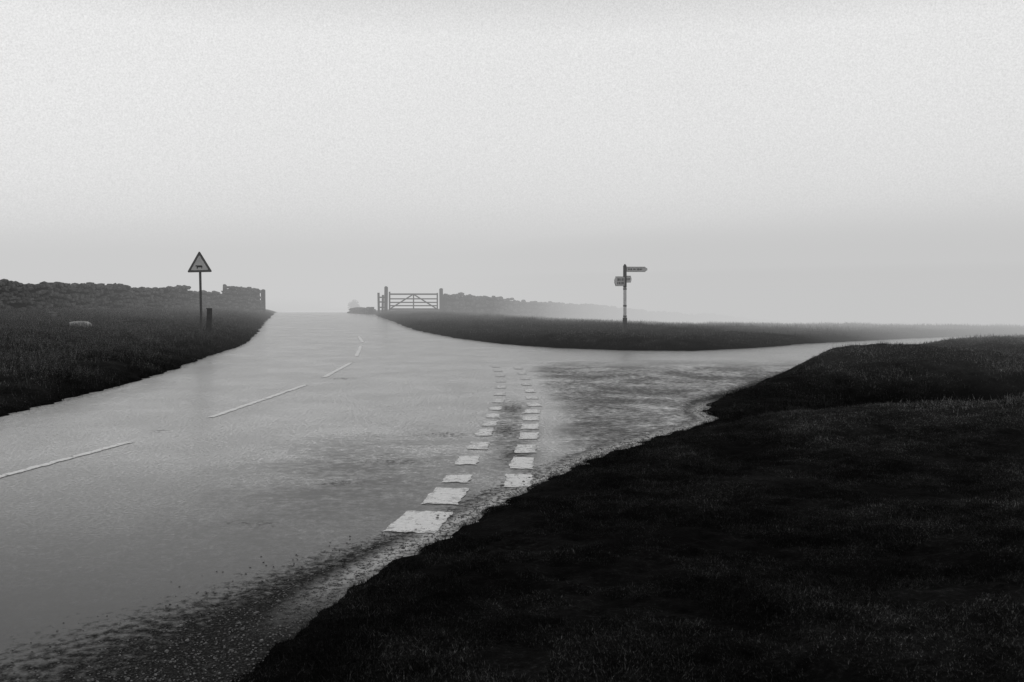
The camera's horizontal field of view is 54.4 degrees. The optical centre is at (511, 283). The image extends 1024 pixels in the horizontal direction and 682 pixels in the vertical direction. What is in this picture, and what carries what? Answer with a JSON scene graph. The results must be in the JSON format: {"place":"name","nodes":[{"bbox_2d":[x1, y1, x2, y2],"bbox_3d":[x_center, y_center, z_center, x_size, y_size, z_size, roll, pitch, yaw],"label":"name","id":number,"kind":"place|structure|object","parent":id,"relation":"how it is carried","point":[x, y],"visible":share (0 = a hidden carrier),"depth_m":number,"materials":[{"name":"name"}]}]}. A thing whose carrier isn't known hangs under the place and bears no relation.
{"place":"outdoors","nodes":[
{"label":"outdoors","id":0,"kind":"place"},
{"bbox_2d":[10,403,716,681],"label":"gravel","id":1,"kind":"structure","parent":0,"point":[254,613],"depth_m":6.25,"materials":[{"name":"grey gravel"}]},
{"bbox_2d":[0,310,1011,681],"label":"road","id":2,"kind":"structure","parent":0,"point":[366,448],"depth_m":10.96,"materials":[{"name":"grey asphalt"}]},
{"bbox_2d":[0,336,363,477],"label":"line marking","id":3,"kind":"object","parent":2,"relation":"on","point":[358,351],"visible":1,"depth_m":14.97,"materials":[{"name":"white paint"}]},
{"bbox_2d":[384,365,541,532],"bbox_3d":[-0.149,1.995,16.149,1.270,0.001,16.400,0,0,2],"label":"give way marking","id":4,"kind":"object","parent":2,"relation":"on","point":[417,521],"visible":1,"depth_m":10.26,"materials":[{"name":"white paint"}]},
{"bbox_2d":[0,286,1023,681],"bbox_3d":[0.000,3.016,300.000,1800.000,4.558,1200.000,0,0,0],"label":"ground","id":5,"kind":"structure","parent":0,"point":[510,524],"depth_m":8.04,"materials":[{"name":"plant"}]},
{"bbox_2d":[48,314,61,318],"bbox_3d":[-16.996,1.244,37.003,0.486,0.248,0.348,0,0,-20],"label":"boulder","id":6,"kind":"object","parent":5,"relation":"on","point":[55,315],"visible":0.43,"depth_m":36.90,"materials":[{"name":"stone"}]},
{"bbox_2d":[70,321,91,327],"bbox_3d":[-14.324,1.388,32.989,0.690,0.312,0.448,0,0,0],"label":"boulder","id":7,"kind":"object","parent":5,"relation":"on","point":[83,322],"visible":0.42,"depth_m":32.87,"materials":[{"name":"stone"}]},
{"bbox_2d":[0,279,264,311],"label":"stone wall","id":8,"kind":"structure","parent":5,"relation":"on","point":[135,301],"depth_m":50.23,"materials":[{"name":"grey stone"}]},
{"bbox_2d":[188,252,211,335],"bbox_3d":[-10.006,0.381,31.981,0.756,2.832,0.110,-1,0,-4],"label":"warning sign","id":9,"kind":"object","parent":5,"relation":"on","point":[199,264],"visible":0.94,"depth_m":31.94,"materials":[{"name":"metal"}]},
{"bbox_2d":[206,308,211,334],"bbox_3d":[-9.950,1.282,32.700,0.202,0.980,0.170,0,0,-17],"label":"wooden marker post","id":10,"kind":"object","parent":5,"relation":"on","point":[209,321],"visible":0.79,"depth_m":32.63,"materials":[{"name":"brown wood"}]},
{"bbox_2d":[261,289,265,312],"bbox_3d":[-15.720,1.180,62.900,0.288,1.673,0.288,0,0,1],"label":"gate post","id":11,"kind":"object","parent":5,"relation":"on","point":[263,298],"visible":0.66,"depth_m":62.79,"materials":[{"name":"grey wood"}]},
{"bbox_2d":[347,299,359,310],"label":"bush","id":12,"kind":"object","parent":5,"relation":"on","point":[353,303],"visible":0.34,"depth_m":89.77,"materials":[{"name":"grey plant"}]},
{"bbox_2d":[347,307,376,313],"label":"stones","id":13,"kind":"object","parent":5,"relation":"on","point":[357,310],"visible":0.66,"depth_m":67.34,"materials":[{"name":"grey stone"}]},
{"bbox_2d":[384,286,387,312],"bbox_3d":[-8.100,1.104,64.000,0.240,1.902,0.240,0,0,6],"label":"gate post","id":14,"kind":"object","parent":5,"relation":"on","point":[385,299],"visible":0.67,"depth_m":63.91,"materials":[{"name":"grey wood"}]},
{"bbox_2d":[389,292,437,310],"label":"field gate","id":15,"kind":"structure","parent":14,"relation":"attached to","point":[413,302],"depth_m":63.98,"materials":[{"name":"grey wood"}]},
{"bbox_2d":[377,293,446,313],"bbox_3d":[-6.465,1.349,64.368,4.525,1.552,0.594,0,0,0],"label":"timber fence","id":16,"kind":"object","parent":5,"relation":"on","point":[379,301],"visible":0.79,"depth_m":64.24,"materials":[{"name":"grey wood"}]},
{"bbox_2d":[439,288,442,311],"bbox_3d":[-4.550,1.128,64.000,0.264,1.701,0.264,0,0,2],"label":"gate post","id":17,"kind":"object","parent":5,"relation":"on","point":[440,299],"visible":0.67,"depth_m":63.89,"materials":[{"name":"grey wood"}]},
{"bbox_2d":[443,296,791,323],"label":"stone wall","id":18,"kind":"structure","parent":5,"relation":"on","point":[591,309],"depth_m":67.36,"materials":[{"name":"grey stone"}]},
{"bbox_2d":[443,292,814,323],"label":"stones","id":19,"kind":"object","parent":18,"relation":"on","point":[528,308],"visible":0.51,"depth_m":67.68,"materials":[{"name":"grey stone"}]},
{"bbox_2d":[614,264,646,332],"bbox_3d":[4.349,0.604,36.409,0.743,2.665,1.318,0,0,35],"label":"fingerpost","id":20,"kind":"object","parent":5,"relation":"on","point":[624,280],"visible":0.99,"depth_m":36.55,"materials":[{"name":"wood"}]},
{"bbox_2d":[0,0,1023,289],"label":"sky","id":21,"kind":"structure","parent":0,"point":[531,144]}
]}

